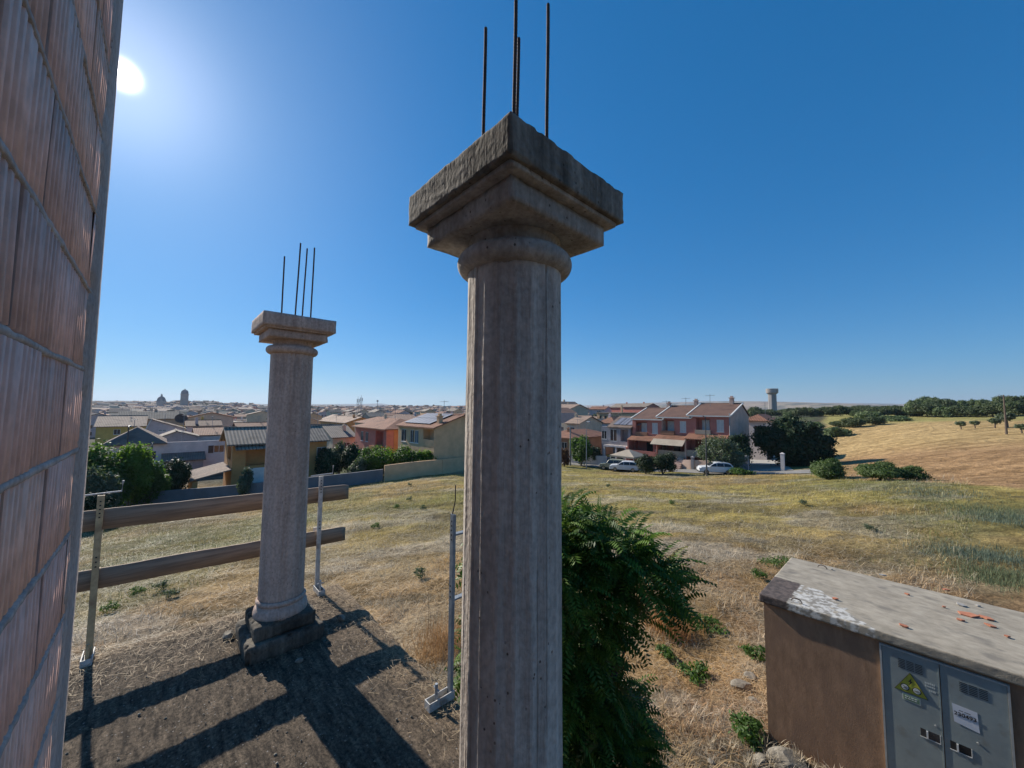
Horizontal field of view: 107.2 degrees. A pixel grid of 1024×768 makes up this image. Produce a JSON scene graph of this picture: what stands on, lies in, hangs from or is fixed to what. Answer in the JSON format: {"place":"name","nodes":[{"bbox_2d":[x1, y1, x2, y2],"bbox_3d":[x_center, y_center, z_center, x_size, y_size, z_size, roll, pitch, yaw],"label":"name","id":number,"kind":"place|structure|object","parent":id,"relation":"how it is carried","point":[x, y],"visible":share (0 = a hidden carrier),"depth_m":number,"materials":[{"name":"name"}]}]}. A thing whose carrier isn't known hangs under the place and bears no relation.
{"place":"outdoors","nodes":[
{"label":"outdoors","id":0,"kind":"place"},
{"bbox_2d":[71,401,1023,767],"bbox_3d":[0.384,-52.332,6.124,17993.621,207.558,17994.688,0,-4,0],"label":"ground","id":1,"kind":"structure","parent":0,"point":[985,455],"depth_m":19.51,"materials":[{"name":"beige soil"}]},
{"bbox_2d":[89,411,108,437],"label":"town house","id":2,"kind":"structure","parent":1,"relation":"on","point":[92,428],"depth_m":164.00,"materials":[{"name":"paint"}]},
{"bbox_2d":[84,492,120,510],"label":"bush","id":3,"kind":"object","parent":1,"relation":"on","point":[90,502],"visible":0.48,"depth_m":30.02,"materials":[{"name":"green plant"}]},
{"bbox_2d":[85,459,124,506],"bbox_3d":[-35.378,9.284,32.536,2.950,5.615,2.531,3,-4,-31],"label":"bush","id":4,"kind":"object","parent":1,"relation":"on","point":[96,481],"visible":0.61,"depth_m":32.41,"materials":[{"name":"green plant"}]},
{"bbox_2d":[87,438,133,506],"bbox_3d":[-38.258,8.858,35.428,4.567,7.495,4.781,2,-4,-27],"label":"tree","id":5,"kind":"object","parent":1,"relation":"on","point":[102,456],"visible":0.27,"depth_m":35.43,"materials":[{"name":"green plant"}]},
{"bbox_2d":[113,441,157,505],"bbox_3d":[-37.605,9.321,37.529,3.340,7.388,4.402,4,-5,-40],"label":"tree","id":6,"kind":"object","parent":1,"relation":"on","point":[137,464],"visible":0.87,"depth_m":36.92,"materials":[{"name":"green plant"}]},
{"bbox_2d":[93,414,203,448],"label":"house","id":7,"kind":"structure","parent":1,"relation":"on","point":[108,427],"depth_m":95.31,"materials":[{"name":"yellow paint"}]},
{"bbox_2d":[118,409,178,424],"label":"town house","id":8,"kind":"structure","parent":1,"relation":"on","point":[168,416],"depth_m":119.67,"materials":[{"name":"grey tile"}]},
{"bbox_2d":[129,459,173,504],"bbox_3d":[-36.822,10.236,38.470,2.800,4.983,3.763,-2,-5,35],"label":"bush","id":9,"kind":"object","parent":1,"relation":"on","point":[161,482],"visible":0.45,"depth_m":38.55,"materials":[{"name":"green plant"}]},
{"bbox_2d":[103,418,224,468],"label":"house","id":10,"kind":"structure","parent":1,"relation":"on","point":[214,450],"depth_m":58.11,"materials":[{"name":"white paint"}]},
{"bbox_2d":[146,413,186,434],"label":"house","id":11,"kind":"structure","parent":1,"relation":"on","point":[156,426],"depth_m":85.19,"materials":[{"name":"paint"}]},
{"bbox_2d":[163,455,192,489],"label":"bush","id":12,"kind":"object","parent":1,"relation":"on","point":[179,472],"visible":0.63,"depth_m":41.27,"materials":[{"name":"green plant"}]},
{"bbox_2d":[160,423,199,441],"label":"house","id":13,"kind":"structure","parent":1,"relation":"on","point":[174,435],"depth_m":71.66,"materials":[{"name":"grey tile"}]},
{"bbox_2d":[161,431,205,469],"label":"house","id":14,"kind":"structure","parent":1,"relation":"on","point":[195,460],"depth_m":57.80,"materials":[{"name":"metal"}]},
{"bbox_2d":[184,417,222,431],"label":"house","id":15,"kind":"structure","parent":1,"relation":"on","point":[190,424],"depth_m":102.50,"materials":[{"name":"paint"}]},
{"bbox_2d":[188,410,235,425],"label":"town house","id":16,"kind":"structure","parent":1,"relation":"on","point":[226,420],"depth_m":123.82,"materials":[{"name":"beige paint"}]},
{"bbox_2d":[191,416,236,454],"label":"house","id":17,"kind":"structure","parent":1,"relation":"on","point":[208,433],"depth_m":80.04,"materials":[{"name":"white paint"}]},
{"bbox_2d":[236,465,253,494],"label":"bush","id":18,"kind":"object","parent":1,"relation":"on","point":[244,482],"visible":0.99,"depth_m":40.16,"materials":[{"name":"green plant"}]},
{"bbox_2d":[232,416,266,426],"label":"house","id":19,"kind":"structure","parent":1,"relation":"on","point":[240,424],"depth_m":112.60,"materials":[{"name":"paint"}]},
{"bbox_2d":[121,469,382,506],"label":"boundary wall","id":20,"kind":"structure","parent":1,"relation":"on","point":[361,477],"depth_m":40.45,"materials":[{"name":"grey concrete"}]},
{"bbox_2d":[245,409,266,421],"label":"town house","id":21,"kind":"structure","parent":1,"relation":"on","point":[252,417],"depth_m":183.16,"materials":[{"name":"beige paint"}]},
{"bbox_2d":[249,467,263,482],"bbox_3d":[-28.596,10.617,42.376,1.800,2.400,0.100,4,-5,-43],"label":"white panel","id":22,"kind":"object","parent":1,"relation":"on","point":[258,475],"visible":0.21,"depth_m":42.43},
{"bbox_2d":[188,425,329,488],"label":"house","id":23,"kind":"structure","parent":1,"relation":"on","point":[245,446],"depth_m":45.63,"materials":[{"name":"paint"}]},
{"bbox_2d":[62,584,459,767],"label":"terrace","id":24,"kind":"structure","parent":1,"relation":"on","point":[154,739],"depth_m":2.38,"materials":[{"name":"concrete"}]},
{"bbox_2d":[0,0,123,767],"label":"brick wall","id":25,"kind":"structure","parent":24,"relation":"on","point":[59,60],"depth_m":0.82,"materials":[{"name":"brick"}]},
{"bbox_2d":[79,480,124,668],"bbox_3d":[-3.172,1.465,2.873,0.198,1.410,0.299,1,-4,-14],"label":"guardrail post","id":26,"kind":"object","parent":24,"relation":"on","point":[86,659],"visible":0.86,"depth_m":2.88,"materials":[{"name":"grey metal"}]},
{"bbox_2d":[77,527,344,592],"bbox_3d":[-2.785,1.540,3.287,2.580,0.221,0.025,4,-5,-43],"label":"wooden plank","id":27,"kind":"object","parent":26,"relation":"attached to","point":[109,576],"visible":0.65,"depth_m":3.23,"materials":[{"name":"brown wood"}]},
{"bbox_2d":[65,596,459,767],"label":"grit","id":28,"kind":"object","parent":24,"relation":"on","point":[329,713],"visible":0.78,"depth_m":2.37,"materials":[{"name":"gravel"}]},
{"bbox_2d":[68,580,459,755],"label":"straw litter","id":29,"kind":"object","parent":24,"relation":"on","point":[209,625],"visible":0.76,"depth_m":2.91,"materials":[{"name":"beige plant"}]},
{"bbox_2d":[235,243,335,665],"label":"fluted column","id":30,"kind":"structure","parent":24,"relation":"on","point":[281,616],"depth_m":3.07,"materials":[{"name":"concrete"}]},
{"bbox_2d":[311,465,333,596],"bbox_3d":[-2.001,1.559,3.930,0.198,1.380,0.299,1,-4,-14],"label":"guardrail post","id":31,"kind":"object","parent":24,"relation":"on","point":[318,589],"visible":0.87,"depth_m":3.93,"materials":[{"name":"metal"}]},
{"bbox_2d":[82,485,348,531],"bbox_3d":[-2.775,1.098,3.323,2.600,0.221,0.025,4,-5,-43],"label":"wooden plank","id":32,"kind":"object","parent":31,"relation":"attached to","point":[117,517],"visible":0.6,"depth_m":3.27,"materials":[{"name":"brown wood"}]},
{"bbox_2d":[424,485,462,713],"bbox_3d":[-0.410,1.426,2.502,0.316,1.480,0.060,4,-5,-43],"label":"guardrail post","id":33,"kind":"object","parent":24,"relation":"attached to","point":[433,701],"visible":0.91,"depth_m":2.49,"materials":[{"name":"metal"}]},
{"bbox_2d":[409,0,623,767],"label":"fluted column","id":34,"kind":"structure","parent":24,"relation":"on","point":[513,211],"depth_m":1.13,"materials":[{"name":"concrete"}]},
{"bbox_2d":[314,446,341,475],"bbox_3d":[-24.193,10.586,49.730,3.339,4.812,4.628,2,-4,-25],"label":"tree","id":35,"kind":"object","parent":1,"relation":"on","point":[326,460],"visible":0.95,"depth_m":48.81,"materials":[{"name":"green plant"}]},
{"bbox_2d":[92,400,577,422],"bbox_3d":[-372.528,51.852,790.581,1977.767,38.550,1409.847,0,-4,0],"label":"town","id":36,"kind":"object","parent":1,"relation":"on","point":[567,414],"visible":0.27,"depth_m":677.14,"materials":[{"name":"beige paint"}]},
{"bbox_2d":[322,415,354,449],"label":"house","id":37,"kind":"structure","parent":1,"relation":"on","point":[336,433],"depth_m":73.74,"materials":[{"name":"beige paint"}]},
{"bbox_2d":[331,440,346,473],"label":"tree","id":38,"kind":"object","parent":1,"relation":"on","point":[339,448],"visible":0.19,"depth_m":52.66,"materials":[{"name":"green plant"}]},
{"bbox_2d":[319,415,366,432],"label":"house","id":39,"kind":"structure","parent":1,"relation":"on","point":[347,420],"depth_m":125.85,"materials":[{"name":"paint"}]},
{"bbox_2d":[340,442,362,472],"bbox_3d":[-21.418,10.351,51.416,3.129,4.954,3.785,-1,-4,23],"label":"tree","id":40,"kind":"object","parent":1,"relation":"on","point":[349,455],"visible":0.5,"depth_m":50.51,"materials":[{"name":"green plant"}]},
{"bbox_2d":[347,455,368,472],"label":"bush","id":41,"kind":"object","parent":1,"relation":"on","point":[358,465],"visible":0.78,"depth_m":47.61,"materials":[{"name":"green plant"}]},
{"bbox_2d":[356,442,383,470],"bbox_3d":[-18.505,10.135,49.854,3.325,4.706,4.115,-2,-5,35],"label":"tree","id":42,"kind":"object","parent":1,"relation":"on","point":[367,450],"visible":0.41,"depth_m":49.30,"materials":[{"name":"green plant"}]},
{"bbox_2d":[351,406,406,452],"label":"house","id":43,"kind":"structure","parent":1,"relation":"on","point":[384,432],"depth_m":65.36,"materials":[{"name":"paint"}]},
{"bbox_2d":[366,445,399,468],"bbox_3d":[-16.576,10.202,49.867,4.381,4.266,5.252,-3,-5,45],"label":"tree","id":44,"kind":"object","parent":1,"relation":"on","point":[381,457],"visible":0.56,"depth_m":48.60,"materials":[{"name":"green plant"}]},
{"bbox_2d":[391,444,420,463],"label":"tree","id":45,"kind":"object","parent":1,"relation":"on","point":[402,456],"visible":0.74,"depth_m":48.84,"materials":[{"name":"green plant"}]},
{"bbox_2d":[384,457,464,480],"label":"boundary wall","id":46,"kind":"structure","parent":1,"relation":"on","point":[398,471],"depth_m":47.84,"materials":[{"name":"beige paint"}]},
{"bbox_2d":[395,605,461,675],"bbox_3d":[-1.695,6.129,9.325,3.297,1.187,2.854,4,-5,-40],"label":"grass tuft","id":47,"kind":"object","parent":1,"relation":"on","point":[441,643],"visible":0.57,"depth_m":9.22,"materials":[{"name":"plant"}]},
{"bbox_2d":[395,401,465,459],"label":"house","id":48,"kind":"structure","parent":1,"relation":"on","point":[440,435],"depth_m":52.16,"materials":[{"name":"beige paint"}]},
{"bbox_2d":[77,471,973,629],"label":"green grass","id":49,"kind":"structure","parent":1,"relation":"on","point":[570,500],"depth_m":24.29,"materials":[{"name":"green plant"}]},
{"bbox_2d":[561,402,589,415],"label":"town house","id":50,"kind":"structure","parent":1,"relation":"on","point":[579,409],"depth_m":142.53,"materials":[{"name":"beige paint"}]},
{"bbox_2d":[444,486,716,767],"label":"leafy tree","id":51,"kind":"object","parent":1,"relation":"on","point":[603,704],"visible":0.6,"depth_m":4.34,"materials":[{"name":"green plant"}]},
{"bbox_2d":[569,434,592,465],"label":"tree","id":52,"kind":"object","parent":1,"relation":"on","point":[578,449],"visible":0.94,"depth_m":68.26,"materials":[{"name":"green plant"}]},
{"bbox_2d":[561,413,603,431],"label":"house","id":53,"kind":"structure","parent":1,"relation":"on","point":[577,421],"depth_m":97.86,"materials":[{"name":"beige paint"}]},
{"bbox_2d":[561,427,612,457],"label":"house","id":54,"kind":"structure","parent":1,"relation":"on","point":[594,437],"depth_m":80.42,"materials":[{"name":"paint"}]},
{"bbox_2d":[571,455,606,464],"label":"garden wall","id":55,"kind":"structure","parent":1,"relation":"on","point":[599,460],"depth_m":70.21,"materials":[{"name":"white paint"}]},
{"bbox_2d":[588,405,612,415],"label":"town house","id":56,"kind":"structure","parent":1,"relation":"on","point":[594,409],"depth_m":213.51,"materials":[{"name":"paint"}]},
{"bbox_2d":[596,405,636,418],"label":"town house","id":57,"kind":"structure","parent":1,"relation":"on","point":[600,415],"depth_m":161.95,"materials":[{"name":"beige paint"}]},
{"bbox_2d":[601,416,641,459],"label":"house","id":58,"kind":"structure","parent":1,"relation":"on","point":[617,433],"depth_m":75.92,"materials":[{"name":"white paint"}]},
{"bbox_2d":[609,460,638,471],"bbox_3d":[18.183,13.307,61.270,4.570,1.666,2.120,-1,-4,20],"label":"parked car","id":59,"kind":"object","parent":1,"relation":"on","point":[627,465],"visible":0.92,"depth_m":60.47,"materials":[{"name":"white paint"}]},
{"bbox_2d":[610,450,643,460],"bbox_3d":[20.165,13.105,65.285,4.600,3.429,4.600,4,-5,-43],"label":"tent canopy","id":60,"kind":"object","parent":1,"relation":"on","point":[631,454],"visible":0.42,"depth_m":64.18,"materials":[{"name":"white fabric"}]},
{"bbox_2d":[623,402,658,412],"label":"town house","id":61,"kind":"structure","parent":1,"relation":"on","point":[634,407],"depth_m":204.72,"materials":[{"name":"paint"}]},
{"bbox_2d":[634,453,655,473],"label":"broom bush","id":62,"kind":"object","parent":1,"relation":"on","point":[644,462],"visible":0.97,"depth_m":55.63,"materials":[{"name":"green plant"}]},
{"bbox_2d":[627,401,671,460],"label":"house","id":63,"kind":"structure","parent":1,"relation":"on","point":[646,431],"depth_m":71.96,"materials":[{"name":"brown tile"}]},
{"bbox_2d":[650,451,677,473],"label":"broom bush","id":64,"kind":"object","parent":1,"relation":"on","point":[664,462],"visible":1,"depth_m":54.51,"materials":[{"name":"green plant"}]},
{"bbox_2d":[655,644,676,661],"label":"weed","id":65,"kind":"object","parent":1,"relation":"on","point":[668,653],"visible":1,"depth_m":8.48,"materials":[{"name":"green plant"}]},
{"bbox_2d":[650,398,698,468],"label":"house","id":66,"kind":"structure","parent":1,"relation":"on","point":[675,433],"depth_m":67.48,"materials":[{"name":"brown tile"}]},
{"bbox_2d":[638,605,713,647],"bbox_3d":[3.979,5.863,9.489,2.020,1.000,2.183,2,-4,-16],"label":"grass tuft","id":67,"kind":"object","parent":1,"relation":"on","point":[676,628],"visible":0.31,"depth_m":9.34,"materials":[{"name":"plant"}]},
{"bbox_2d":[674,660,711,685],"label":"weed","id":68,"kind":"object","parent":1,"relation":"on","point":[695,672],"visible":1,"depth_m":7.81,"materials":[{"name":"green plant"}]},
{"bbox_2d":[614,680,774,767],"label":"grass tuft","id":69,"kind":"object","parent":1,"relation":"on","point":[688,746],"visible":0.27,"depth_m":6.10,"materials":[{"name":"plant"}]},
{"bbox_2d":[676,460,712,468],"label":"garden wall","id":70,"kind":"structure","parent":1,"relation":"on","point":[686,464],"depth_m":62.13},
{"bbox_2d":[695,614,728,634],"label":"weed","id":71,"kind":"object","parent":1,"relation":"on","point":[711,621],"visible":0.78,"depth_m":9.60,"materials":[{"name":"green plant"}]},
{"bbox_2d":[684,395,749,463],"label":"house","id":72,"kind":"structure","parent":1,"relation":"on","point":[731,417],"depth_m":64.53,"materials":[{"name":"white paint"}]},
{"bbox_2d":[693,434,748,467],"bbox_3d":[30.595,10.317,55.288,6.188,5.824,6.926,3,-4,-32],"label":"bush","id":73,"kind":"object","parent":1,"relation":"on","point":[729,454],"visible":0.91,"depth_m":54.39,"materials":[{"name":"green plant"}]},
{"bbox_2d":[644,634,811,767],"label":"grass tuft","id":74,"kind":"object","parent":1,"relation":"on","point":[707,732],"visible":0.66,"depth_m":6.79,"materials":[{"name":"plant"}]},
{"bbox_2d":[722,432,754,467],"bbox_3d":[36.032,10.648,59.545,5.066,6.272,4.149,3,-5,-36],"label":"tree","id":75,"kind":"object","parent":1,"relation":"on","point":[743,443],"visible":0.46,"depth_m":59.11,"materials":[{"name":"green plant"}]},
{"bbox_2d":[730,679,751,691],"bbox_3d":[4.507,5.916,7.399,0.392,0.165,0.274,2,-4,-17],"label":"stone","id":76,"kind":"object","parent":1,"relation":"on","point":[739,684],"visible":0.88,"depth_m":7.36,"materials":[{"name":"beige stone"}]},
{"bbox_2d":[728,707,769,752],"bbox_3d":[3.897,5.742,6.272,0.633,0.330,0.636,4,-5,-43],"label":"weed","id":77,"kind":"object","parent":1,"relation":"on","point":[745,723],"visible":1,"depth_m":6.22,"materials":[{"name":"green plant"}]},
{"bbox_2d":[738,644,765,660],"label":"weed","id":78,"kind":"object","parent":1,"relation":"on","point":[749,650],"visible":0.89,"depth_m":8.34,"materials":[{"name":"green plant"}]},
{"bbox_2d":[749,414,777,459],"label":"house","id":79,"kind":"structure","parent":1,"relation":"on","point":[757,420],"depth_m":74.87,"materials":[{"name":"white paint"}]},
{"bbox_2d":[766,388,778,410],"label":"water tower","id":80,"kind":"structure","parent":1,"relation":"on","point":[772,397],"depth_m":297.72,"materials":[{"name":"concrete"}]},
{"bbox_2d":[757,555,793,567],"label":"weed","id":81,"kind":"object","parent":1,"relation":"on","point":[774,562],"visible":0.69,"depth_m":14.31,"materials":[{"name":"green plant"}]},
{"bbox_2d":[766,746,806,767],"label":"stone","id":82,"kind":"object","parent":1,"relation":"on","point":[786,755],"visible":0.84,"depth_m":5.73,"materials":[{"name":"beige stone"}]},
{"bbox_2d":[748,414,839,466],"bbox_3d":[45.145,9.672,61.608,13.752,9.582,10.136,0,-4,0],"label":"broad tree","id":83,"kind":"object","parent":1,"relation":"on","point":[795,440],"visible":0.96,"depth_m":59.23,"materials":[{"name":"green plant"}]},
{"bbox_2d":[808,457,848,478],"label":"broom bush","id":84,"kind":"object","parent":1,"relation":"on","point":[832,468],"visible":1,"depth_m":39.44,"materials":[{"name":"green plant"}]},
{"bbox_2d":[823,426,854,436],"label":"bush","id":85,"kind":"object","parent":1,"relation":"on","point":[836,431],"visible":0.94,"depth_m":99.61,"materials":[{"name":"green plant"}]},
{"bbox_2d":[838,417,867,426],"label":"oak tree","id":86,"kind":"object","parent":1,"relation":"on","point":[852,422],"visible":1,"depth_m":112.78,"materials":[{"name":"green plant"}]},
{"bbox_2d":[863,416,887,424],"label":"oak tree","id":87,"kind":"object","parent":1,"relation":"on","point":[875,420],"visible":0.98,"depth_m":112.11,"materials":[{"name":"green plant"}]},
{"bbox_2d":[853,459,904,480],"bbox_3d":[34.653,8.218,35.671,4.117,2.086,3.757,2,-4,-22],"label":"broom bush","id":88,"kind":"object","parent":1,"relation":"on","point":[881,470],"visible":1,"depth_m":35.21,"materials":[{"name":"green plant"}]},
{"bbox_2d":[759,557,1023,767],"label":"electrical kiosk","id":89,"kind":"object","parent":1,"relation":"on","point":[858,675],"visible":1,"depth_m":5.45,"materials":[{"name":"concrete"}]},
{"bbox_2d":[881,645,944,767],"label":"door","id":90,"kind":"structure","parent":89,"relation":"in","point":[912,696],"depth_m":5.06,"materials":[{"name":"grey paint"}]},
{"bbox_2d":[939,664,1012,767],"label":"door","id":91,"kind":"structure","parent":89,"relation":"in","point":[976,725],"depth_m":4.68,"materials":[{"name":"grey paint"}]},
{"bbox_2d":[880,415,912,421],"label":"bush","id":92,"kind":"object","parent":1,"relation":"on","point":[896,418],"visible":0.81,"depth_m":120.75,"materials":[{"name":"green plant"}]},
{"bbox_2d":[896,465,934,480],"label":"broom bush","id":93,"kind":"object","parent":1,"relation":"on","point":[911,471],"visible":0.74,"depth_m":35.00,"materials":[{"name":"green plant"}]},
{"bbox_2d":[908,402,947,416],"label":"oak tree","id":94,"kind":"object","parent":1,"relation":"on","point":[922,408],"visible":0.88,"depth_m":139.93,"materials":[{"name":"green plant"}]},
{"bbox_2d":[852,485,1019,504],"bbox_3d":[29.007,7.485,25.899,9.856,1.208,8.632,0,-4,0],"label":"weed","id":95,"kind":"object","parent":1,"relation":"on","point":[933,492],"visible":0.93,"depth_m":25.66,"materials":[{"name":"green plant"}]},
{"bbox_2d":[931,406,957,416],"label":"tree","id":96,"kind":"object","parent":1,"relation":"on","point":[943,411],"visible":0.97,"depth_m":133.85,"materials":[{"name":"green plant"}]},
{"bbox_2d":[897,537,1023,572],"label":"weed","id":97,"kind":"object","parent":1,"relation":"on","point":[991,555],"visible":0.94,"depth_m":14.67,"materials":[{"name":"green plant"}]},
{"bbox_2d":[899,555,1023,598],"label":"weed","id":98,"kind":"object","parent":1,"relation":"on","point":[997,575],"visible":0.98,"depth_m":12.74,"materials":[{"name":"green plant"}]},
{"bbox_2d":[909,500,1023,522],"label":"weed","id":99,"kind":"object","parent":1,"relation":"on","point":[987,510],"visible":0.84,"depth_m":20.82,"materials":[{"name":"green plant"}]},
{"bbox_2d":[911,505,1023,534],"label":"weed","id":100,"kind":"object","parent":1,"relation":"on","point":[996,520],"visible":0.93,"depth_m":19.18,"materials":[{"name":"green plant"}]},
{"bbox_2d":[958,406,982,416],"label":"oak tree","id":101,"kind":"object","parent":1,"relation":"on","point":[970,412],"visible":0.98,"depth_m":127.86,"materials":[{"name":"green plant"}]},
{"bbox_2d":[971,402,1002,416],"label":"oak tree","id":102,"kind":"object","parent":1,"relation":"on","point":[987,408],"visible":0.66,"depth_m":124.19,"materials":[{"name":"green plant"}]},
{"bbox_2d":[997,401,1023,415],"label":"oak tree","id":103,"kind":"object","parent":1,"relation":"on","point":[1015,407],"visible":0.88,"depth_m":117.97,"materials":[{"name":"green plant"}]},
{"bbox_2d":[92,0,1023,405],"label":"sky","id":104,"kind":"structure","parent":0,"point":[823,200],"materials":[{"name":"blue"}]},
{"bbox_2d":[569,462,810,473],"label":"street","id":105,"kind":"structure","parent":0,"point":[769,472],"depth_m":54.21,"materials":[{"name":"grey asphalt"}]},
{"bbox_2d":[696,461,733,474],"bbox_3d":[28.717,11.803,53.355,4.570,1.754,2.120,-1,-4,14],"label":"parked car","id":106,"kind":"object","parent":105,"relation":"on","point":[719,467],"visible":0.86,"depth_m":52.56,"materials":[{"name":"white paint"}]},
{"bbox_2d":[749,458,792,470],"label":"driveway","id":107,"kind":"structure","parent":0,"point":[761,465],"depth_m":61.27,"materials":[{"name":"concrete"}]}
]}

